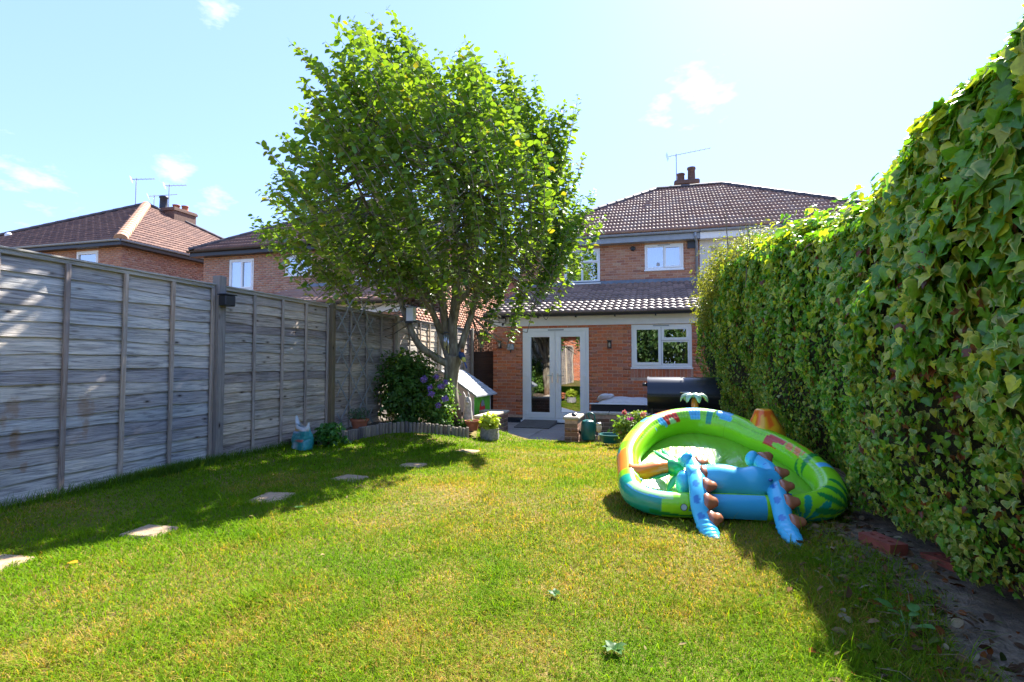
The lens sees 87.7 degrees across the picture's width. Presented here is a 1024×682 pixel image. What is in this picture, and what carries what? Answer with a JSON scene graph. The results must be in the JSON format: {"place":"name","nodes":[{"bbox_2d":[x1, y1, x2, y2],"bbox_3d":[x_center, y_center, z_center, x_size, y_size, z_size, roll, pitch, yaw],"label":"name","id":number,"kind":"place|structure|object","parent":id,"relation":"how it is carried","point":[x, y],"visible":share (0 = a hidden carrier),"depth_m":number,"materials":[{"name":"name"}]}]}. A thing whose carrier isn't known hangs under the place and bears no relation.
{"place":"outdoors","nodes":[
{"label":"outdoors","id":0,"kind":"place"},
{"bbox_2d":[0,195,222,280],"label":"brick house","id":1,"kind":"structure","parent":0,"point":[150,237],"depth_m":20.01,"materials":[{"name":"brown brick"}]},
{"bbox_2d":[76,250,97,262],"bbox_3d":[-14.615,-2.619,18.634,1.420,1.360,0.535,-1,-2,15],"label":"window","id":2,"kind":"structure","parent":1,"relation":"in","point":[92,256],"depth_m":18.44,"materials":[{"name":"white plastic"}]},
{"bbox_2d":[129,175,154,203],"bbox_3d":[-16.855,-6.537,24.303,0.942,1.855,0.340,1,-2,-19],"label":"tv aerial","id":3,"kind":"object","parent":1,"relation":"attached to","point":[131,179],"visible":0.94,"depth_m":24.24,"materials":[{"name":"metal"}]},
{"bbox_2d":[163,182,185,206],"bbox_3d":[-15.861,-6.496,25.082,0.941,1.835,0.340,1,-2,-14],"label":"tv aerial","id":4,"kind":"object","parent":1,"relation":"attached to","point":[164,185],"visible":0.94,"depth_m":25.04,"materials":[{"name":"metal"}]},
{"bbox_2d":[186,198,518,350],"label":"brick house","id":5,"kind":"structure","parent":0,"point":[242,260],"depth_m":17.75,"materials":[{"name":"brown brick"}]},
{"bbox_2d":[229,259,253,289],"bbox_3d":[-9.075,-2.230,18.237,1.400,1.450,0.508,-1,-2,15],"label":"window","id":6,"kind":"structure","parent":5,"relation":"in","point":[241,271],"depth_m":18.13,"materials":[{"name":"white plastic"}]},
{"bbox_2d":[284,255,311,276],"bbox_3d":[-6.905,-2.470,17.631,1.430,1.060,0.535,-1,-2,15],"label":"window","id":7,"kind":"structure","parent":5,"relation":"in","point":[290,269],"depth_m":17.54,"materials":[{"name":"white glass"}]},
{"bbox_2d":[285,412,477,440],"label":"flower bed soil","id":8,"kind":"structure","parent":0,"point":[369,424],"depth_m":8.41,"materials":[{"name":"brown soil"}]},
{"bbox_2d":[350,418,368,428],"bbox_3d":[-2.131,1.165,7.455,0.259,0.160,0.259,-1,-2,15],"label":"terracotta pot","id":9,"kind":"object","parent":8,"relation":"on","point":[357,423],"visible":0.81,"depth_m":7.36,"materials":[{"name":"ceramic"}]},
{"bbox_2d":[345,408,368,420],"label":"potted plant","id":10,"kind":"object","parent":9,"relation":"in","point":[359,414],"visible":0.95,"depth_m":7.44,"materials":[{"name":"green plant"}]},
{"bbox_2d":[372,347,439,423],"bbox_3d":[-1.734,0.782,8.725,1.158,1.361,1.216,-1,-2,15],"label":"evergreen shrub","id":11,"kind":"object","parent":8,"relation":"on","point":[404,374],"visible":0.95,"depth_m":8.47,"materials":[{"name":"green plant"}]},
{"bbox_2d":[248,5,606,426],"bbox_3d":[-1.285,-1.996,8.728,5.351,7.266,5.282,1,-3,-29],"label":"tree","id":12,"kind":"object","parent":8,"relation":"on","point":[369,135],"visible":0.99,"depth_m":7.35,"materials":[{"name":"green plant"}]},
{"bbox_2d":[405,291,416,322],"bbox_3d":[-1.616,-0.567,8.556,0.150,0.560,0.150,-1,-2,15],"label":"bird feeder","id":13,"kind":"object","parent":12,"relation":"hanging from","point":[411,314],"visible":0.93,"depth_m":8.49,"materials":[{"name":"plastic"}]},
{"bbox_2d":[443,316,448,352],"bbox_3d":[-1.046,-0.102,8.500,0.100,0.600,0.098,-1,-2,15],"label":"wind chime","id":14,"kind":"object","parent":12,"relation":"hanging from","point":[446,339],"visible":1,"depth_m":8.48,"materials":[{"name":"metal"}]},
{"bbox_2d":[458,348,466,368],"bbox_3d":[-0.802,0.286,8.703,0.158,0.328,0.090,-1,-2,15],"label":"bird ornament","id":15,"kind":"object","parent":12,"relation":"attached to","point":[461,354],"visible":1,"depth_m":8.68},
{"bbox_2d":[386,413,472,428],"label":"ground plants","id":16,"kind":"object","parent":8,"relation":"on","point":[440,422],"visible":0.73,"depth_m":8.22,"materials":[{"name":"green plant"}]},
{"bbox_2d":[419,372,461,424],"bbox_3d":[-1.216,1.025,8.439,0.757,1.057,0.997,-1,-2,15],"label":"flowering shrub","id":17,"kind":"object","parent":8,"relation":"on","point":[440,408],"visible":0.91,"depth_m":8.46,"materials":[{"name":"green plant"}]},
{"bbox_2d":[462,391,472,421],"bbox_3d":[-0.739,1.140,8.908,0.176,0.591,0.176,-1,-2,15],"label":"garden statue","id":18,"kind":"object","parent":8,"relation":"on","point":[467,413],"visible":0.76,"depth_m":8.86,"materials":[{"name":"stone"}]},
{"bbox_2d":[464,420,478,430],"bbox_3d":[-0.641,1.359,8.589,0.248,0.160,0.248,-1,-2,15],"label":"terracotta pot","id":19,"kind":"object","parent":8,"relation":"on","point":[473,425],"visible":0.94,"depth_m":8.50,"materials":[{"name":"ceramic"}]},
{"bbox_2d":[0,428,1019,681],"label":"lawn ground","id":20,"kind":"structure","parent":0,"point":[473,434],"depth_m":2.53,"materials":[{"name":"green plant"}]},
{"bbox_2d":[0,554,34,571],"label":"stepping stone","id":21,"kind":"object","parent":20,"relation":"on","point":[6,558],"visible":0.57,"depth_m":2.68,"materials":[{"name":"grey stone"}]},
{"bbox_2d":[119,524,177,539],"bbox_3d":[-2.137,1.136,3.143,0.230,0.042,0.210,0,-2,12],"label":"stepping stone","id":22,"kind":"object","parent":20,"relation":"on","point":[152,530],"visible":0.59,"depth_m":3.14,"materials":[{"name":"grey stone"}]},
{"bbox_2d":[0,435,316,509],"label":"grass tufts","id":23,"kind":"object","parent":20,"relation":"on","point":[149,472],"visible":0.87,"depth_m":4.64,"materials":[{"name":"green plant"}]},
{"bbox_2d":[0,245,473,504],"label":"wooden fence","id":24,"kind":"object","parent":20,"relation":"on","point":[106,370],"visible":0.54,"depth_m":4.85,"materials":[{"name":"grey wood"}]},
{"bbox_2d":[217,293,236,306],"bbox_3d":[-2.938,-0.421,5.504,0.112,0.123,0.155,-1,-2,15],"label":"solar lantern","id":25,"kind":"object","parent":24,"relation":"attached to","point":[226,299],"visible":1,"depth_m":5.45,"materials":[{"name":"black plastic"}]},
{"bbox_2d":[337,298,373,426],"bbox_3d":[-2.317,0.331,7.941,0.018,1.883,0.975,-1,-2,15],"label":"trellis","id":26,"kind":"object","parent":24,"relation":"attached to","point":[341,322],"visible":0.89,"depth_m":7.90,"materials":[{"name":"wood"}]},
{"bbox_2d":[249,492,295,503],"bbox_3d":[-1.781,1.174,3.957,0.240,0.042,0.280,0,-2,7],"label":"stepping stone","id":27,"kind":"object","parent":20,"relation":"on","point":[271,495],"visible":0.5,"depth_m":3.96,"materials":[{"name":"grey stone"}]},
{"bbox_2d":[291,415,313,450],"bbox_3d":[-2.436,1.063,6.207,0.343,0.375,0.168,-2,-3,43],"label":"compost bag","id":28,"kind":"object","parent":20,"relation":"on","point":[302,438],"visible":0.99,"depth_m":6.11,"materials":[{"name":"plastic"}]},
{"bbox_2d":[313,422,346,447],"bbox_3d":[-2.167,1.122,6.365,0.378,0.307,0.334,-1,-2,15],"label":"leafy plant","id":29,"kind":"object","parent":20,"relation":"on","point":[328,434],"visible":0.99,"depth_m":6.29,"materials":[{"name":"green plant"}]},
{"bbox_2d":[338,435,351,444],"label":"leafy plant","id":30,"kind":"object","parent":20,"relation":"on","point":[341,441],"visible":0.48,"depth_m":6.57,"materials":[{"name":"green plant"}]},
{"bbox_2d":[331,474,367,481],"bbox_3d":[-1.413,1.204,4.633,0.240,0.042,0.250,-1,-5,21],"label":"stepping stone","id":31,"kind":"object","parent":20,"relation":"on","point":[344,477],"visible":0.41,"depth_m":4.62,"materials":[{"name":"grey stone"}]},
{"bbox_2d":[317,421,468,444],"bbox_3d":[-1.642,1.360,7.521,0.405,0.412,2.454,-2,-3,43],"label":"log edging","id":32,"kind":"object","parent":20,"relation":"on","point":[358,433],"visible":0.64,"depth_m":7.74,"materials":[{"name":"wood"}]},
{"bbox_2d":[400,463,426,467],"bbox_3d":[-1.033,1.299,5.525,0.250,0.042,0.270,0,-6,5],"label":"stepping stone","id":33,"kind":"object","parent":20,"relation":"on","point":[417,465],"visible":0.57,"depth_m":5.51,"materials":[{"name":"grey stone"}]},
{"bbox_2d":[24,438,888,657],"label":"lawn litter","id":34,"kind":"object","parent":20,"relation":"on","point":[835,653],"visible":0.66,"depth_m":2.78,"materials":[{"name":"brown plant"}]},
{"bbox_2d":[457,449,479,453],"bbox_3d":[-0.598,1.466,7.037,0.270,0.042,0.280,-1,-6,19],"label":"stepping stone","id":35,"kind":"object","parent":20,"relation":"on","point":[471,451],"visible":0.52,"depth_m":7.03,"materials":[{"name":"grey stone"}]},
{"bbox_2d":[480,428,498,440],"bbox_3d":[-0.356,1.488,8.487,0.310,0.200,0.310,-1,-2,15],"label":"stone pot","id":36,"kind":"object","parent":20,"relation":"on","point":[490,434],"visible":0.83,"depth_m":8.36,"materials":[{"name":"stone"}]},
{"bbox_2d":[478,411,500,432],"bbox_3d":[-0.353,1.288,8.498,0.387,0.357,0.329,-1,-2,15],"label":"potted plant","id":37,"kind":"object","parent":36,"relation":"in","point":[488,420],"visible":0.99,"depth_m":8.42,"materials":[{"name":"green plant"}]},
{"bbox_2d":[548,588,559,595],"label":"broadleaf weed","id":38,"kind":"object","parent":20,"relation":"on","point":[554,591],"visible":0.96,"depth_m":2.28,"materials":[{"name":"green plant"}]},
{"bbox_2d":[596,422,601,439],"bbox_3d":[1.377,1.432,8.456,0.090,0.280,0.090,-1,-2,15],"label":"solar light","id":39,"kind":"object","parent":20,"relation":"on","point":[598,427],"visible":1,"depth_m":8.43,"materials":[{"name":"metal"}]},
{"bbox_2d":[600,432,621,443],"bbox_3d":[1.627,1.591,8.727,0.430,0.135,0.430,-1,-2,15],"label":"plastic tub","id":40,"kind":"object","parent":20,"relation":"on","point":[608,437],"visible":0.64,"depth_m":8.59,"materials":[{"name":"green plastic"}]},
{"bbox_2d":[602,640,625,653],"bbox_3d":[0.347,1.046,1.818,0.084,0.021,0.078,-1,-2,15],"label":"broadleaf weed","id":41,"kind":"object","parent":20,"relation":"on","point":[610,645],"visible":0.94,"depth_m":1.83,"materials":[{"name":"green plant"}]},
{"bbox_2d":[607,410,647,442],"bbox_3d":[1.831,1.341,8.393,0.610,0.574,0.600,-1,-2,15],"label":"flowering plant","id":42,"kind":"object","parent":20,"relation":"on","point":[623,426],"visible":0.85,"depth_m":8.26,"materials":[{"name":"green plant"}]},
{"bbox_2d":[616,393,848,546],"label":"paddling pool","id":43,"kind":"structure","parent":20,"relation":"on","point":[704,467],"depth_m":3.61,"materials":[{"name":"plastic"}]},
{"bbox_2d":[803,487,1023,681],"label":"hedge soil","id":44,"kind":"structure","parent":20,"relation":"on","point":[1007,609],"depth_m":2.21,"materials":[{"name":"brown soil"}]},
{"bbox_2d":[695,4,1023,599],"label":"ivy hedge","id":45,"kind":"object","parent":44,"relation":"on","point":[872,346],"visible":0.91,"depth_m":2.30,"materials":[{"name":"green plant"}]},
{"bbox_2d":[685,206,788,334],"bbox_3d":[3.279,-1.027,7.698,1.336,1.709,4.940,-1,-2,15],"label":"golden shrub","id":46,"kind":"object","parent":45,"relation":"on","point":[709,276],"visible":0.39,"depth_m":8.07,"materials":[{"name":"green plant"}]},
{"bbox_2d":[722,516,1023,681],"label":"twig litter","id":47,"kind":"object","parent":44,"relation":"on","point":[965,633],"visible":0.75,"depth_m":2.13,"materials":[{"name":"brown wood"}]},
{"bbox_2d":[858,531,907,555],"bbox_3d":[1.988,1.090,2.862,0.102,0.065,0.215,0,-2,-7],"label":"loose brick","id":48,"kind":"object","parent":44,"relation":"on","point":[876,539],"visible":0.94,"depth_m":2.82,"materials":[{"name":"red brick"}]},
{"bbox_2d":[762,505,1023,681],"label":"leaf litter","id":49,"kind":"object","parent":44,"relation":"on","point":[1011,667],"visible":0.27,"depth_m":2.09,"materials":[{"name":"brown plant"}]},
{"bbox_2d":[874,598,934,632],"bbox_3d":[1.460,1.043,1.974,0.147,0.082,0.221,-1,-2,15],"label":"broadleaf weed","id":50,"kind":"object","parent":44,"relation":"on","point":[913,607],"visible":0.88,"depth_m":2.01,"materials":[{"name":"green plant"}]},
{"bbox_2d":[920,552,972,572],"bbox_3d":[2.155,1.108,2.641,0.102,0.065,0.215,0,-7,1],"label":"loose brick","id":51,"kind":"object","parent":44,"relation":"on","point":[940,556],"visible":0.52,"depth_m":2.65,"materials":[{"name":"red brick"}]},
{"bbox_2d":[0,0,1023,274],"label":"sky","id":52,"kind":"structure","parent":0,"point":[822,97],"materials":[{"name":"blue"}]},
{"bbox_2d":[508,422,589,441],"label":"patio","id":53,"kind":"structure","parent":0,"point":[556,432],"depth_m":10.75,"materials":[{"name":"grey stone"}]},
{"bbox_2d":[431,370,496,414],"bbox_3d":[-1.226,1.213,10.848,1.560,1.265,1.025,-1,-3,20],"label":"playhouse","id":54,"kind":"object","parent":53,"relation":"on","point":[480,392],"visible":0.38,"depth_m":10.49,"materials":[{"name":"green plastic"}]},
{"bbox_2d":[473,409,508,431],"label":"garden wall","id":55,"kind":"structure","parent":53,"relation":"on","point":[503,418],"depth_m":10.21,"materials":[{"name":"stone"}]},
{"bbox_2d":[514,419,556,428],"bbox_3d":[0.537,1.839,11.842,0.770,0.085,0.935,-1,-2,15],"label":"doormat","id":56,"kind":"object","parent":53,"relation":"on","point":[540,424],"depth_m":11.75,"materials":[{"name":"grey fabric"}]},
{"bbox_2d":[583,435,622,441],"bbox_3d":[1.863,1.776,9.339,1.289,0.277,0.107,0,-2,-10],"label":"log edging","id":57,"kind":"object","parent":53,"relation":"on","point":[597,440],"visible":0.07,"depth_m":9.23,"materials":[{"name":"brown wood"}]},
{"bbox_2d":[563,411,654,442],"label":"garden wall","id":58,"kind":"structure","parent":53,"relation":"on","point":[573,426],"depth_m":9.85,"materials":[{"name":"brick"}]},
{"bbox_2d":[589,402,647,411],"bbox_3d":[2.826,1.539,11.055,2.330,0.510,0.880,-1,-2,15],"label":"rattan sofa","id":59,"kind":"object","parent":53,"relation":"on","point":[612,407],"visible":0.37,"depth_m":10.83,"materials":[{"name":"grey wicker"}]},
{"bbox_2d":[598,396,646,403],"bbox_3d":[2.379,1.301,11.230,1.100,0.247,0.678,-1,-2,15],"label":"seat cushion","id":60,"kind":"object","parent":59,"relation":"on","point":[629,400],"visible":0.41,"depth_m":11.03,"materials":[{"name":"fabric"}]},
{"bbox_2d":[596,393,613,400],"bbox_3d":[1.973,1.192,11.265,0.320,0.187,0.259,1,-2,-13],"label":"scatter cushion","id":61,"kind":"object","parent":60,"relation":"on","point":[604,396],"visible":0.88,"depth_m":11.16,"materials":[{"name":"fabric"}]},
{"bbox_2d":[642,377,729,415],"bbox_3d":[3.078,1.193,9.073,1.660,1.165,0.693,-1,-2,15],"label":"barrel barbecue","id":62,"kind":"object","parent":53,"relation":"on","point":[664,393],"visible":0.63,"depth_m":8.91,"materials":[{"name":"black metal"}]},
{"bbox_2d":[571,412,595,439],"bbox_3d":[1.256,1.476,9.302,0.422,0.472,0.260,-1,-2,15],"label":"watering can","id":63,"kind":"object","parent":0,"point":[588,429],"visible":0.94,"depth_m":9.19,"materials":[{"name":"teal plastic"}]},
{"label":"far ground","id":64,"kind":"structure","parent":0,"visible":0},
{"bbox_2d":[457,325,492,350],"bbox_3d":[-0.956,0.844,15.467,0.160,2.380,3.540,-1,-2,15],"label":"feather board fence","id":65,"kind":"object","parent":64,"relation":"on","point":[487,346],"visible":0.09,"depth_m":15.97,"materials":[{"name":"brown wood"}]},
{"bbox_2d":[474,351,492,409],"bbox_3d":[-0.738,1.082,13.210,0.900,1.820,0.190,-1,-2,15],"label":"side gate fence","id":66,"kind":"object","parent":64,"relation":"on","point":[483,366],"visible":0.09,"depth_m":13.25,"materials":[{"name":"brown wood"}]},
{"bbox_2d":[483,166,864,423],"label":"brick house","id":67,"kind":"structure","parent":64,"relation":"on","point":[627,297],"depth_m":13.82,"materials":[{"name":"brown brick"}]},
{"bbox_2d":[497,318,505,325],"bbox_3d":[-0.250,-0.457,12.618,0.241,0.204,0.123,-1,-2,15],"label":"floodlight","id":68,"kind":"object","parent":67,"relation":"attached to","point":[503,320],"visible":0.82,"depth_m":12.57,"materials":[{"name":"black plastic"}]},
{"bbox_2d":[507,344,513,352],"bbox_3d":[-0.036,0.171,12.596,0.160,0.210,0.079,-1,-2,15],"label":"outdoor socket","id":69,"kind":"object","parent":67,"relation":"attached to","point":[511,347],"visible":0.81,"depth_m":12.56,"materials":[{"name":"black plastic"}]},
{"bbox_2d":[521,328,588,422],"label":"french doors","id":70,"kind":"structure","parent":67,"relation":"in","point":[555,360],"depth_m":12.52,"materials":[{"name":"white plastic"}]},
{"bbox_2d":[564,248,600,284],"bbox_3d":[2.138,-2.210,16.045,1.460,1.410,0.535,-1,-2,15],"label":"window","id":71,"kind":"structure","parent":67,"relation":"in","point":[591,272],"depth_m":16.23,"materials":[{"name":"white glass"}]},
{"bbox_2d":[607,340,611,348],"bbox_3d":[2.184,0.077,11.960,0.100,0.185,0.125,-1,-2,15],"label":"wall lamp","id":72,"kind":"object","parent":67,"relation":"attached to","point":[608,344],"visible":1,"depth_m":11.94,"materials":[{"name":"metal"}]},
{"bbox_2d":[631,324,692,368],"bbox_3d":[3.343,0.115,11.949,1.680,1.350,0.535,-1,-2,15],"label":"window","id":73,"kind":"structure","parent":67,"relation":"in","point":[652,345],"depth_m":12.07,"materials":[{"name":"white plastic"}]},
{"bbox_2d":[644,243,683,270],"bbox_3d":[4.393,-2.395,15.427,1.460,1.130,0.535,-1,-2,15],"label":"window","id":74,"kind":"structure","parent":67,"relation":"in","point":[668,255],"depth_m":15.29,"materials":[{"name":"white glass"}]},
{"bbox_2d":[666,148,709,179],"bbox_3d":[6.518,-6.351,19.702,1.584,1.504,0.340,0,-2,7],"label":"tv aerial","id":75,"kind":"object","parent":67,"relation":"attached to","point":[667,156],"visible":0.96,"depth_m":19.75,"materials":[{"name":"metal"}]},
{"bbox_2d":[699,224,785,279],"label":"rendered house","id":76,"kind":"structure","parent":64,"relation":"on","point":[706,238],"depth_m":14.64,"materials":[{"name":"white paint"}]},
{"bbox_2d":[719,240,744,255],"bbox_3d":[6.357,-2.389,14.850,1.530,1.150,0.535,-1,-2,15],"label":"window","id":77,"kind":"structure","parent":76,"relation":"in","point":[720,242],"depth_m":14.77,"materials":[{"name":"white plastic"}]}
]}

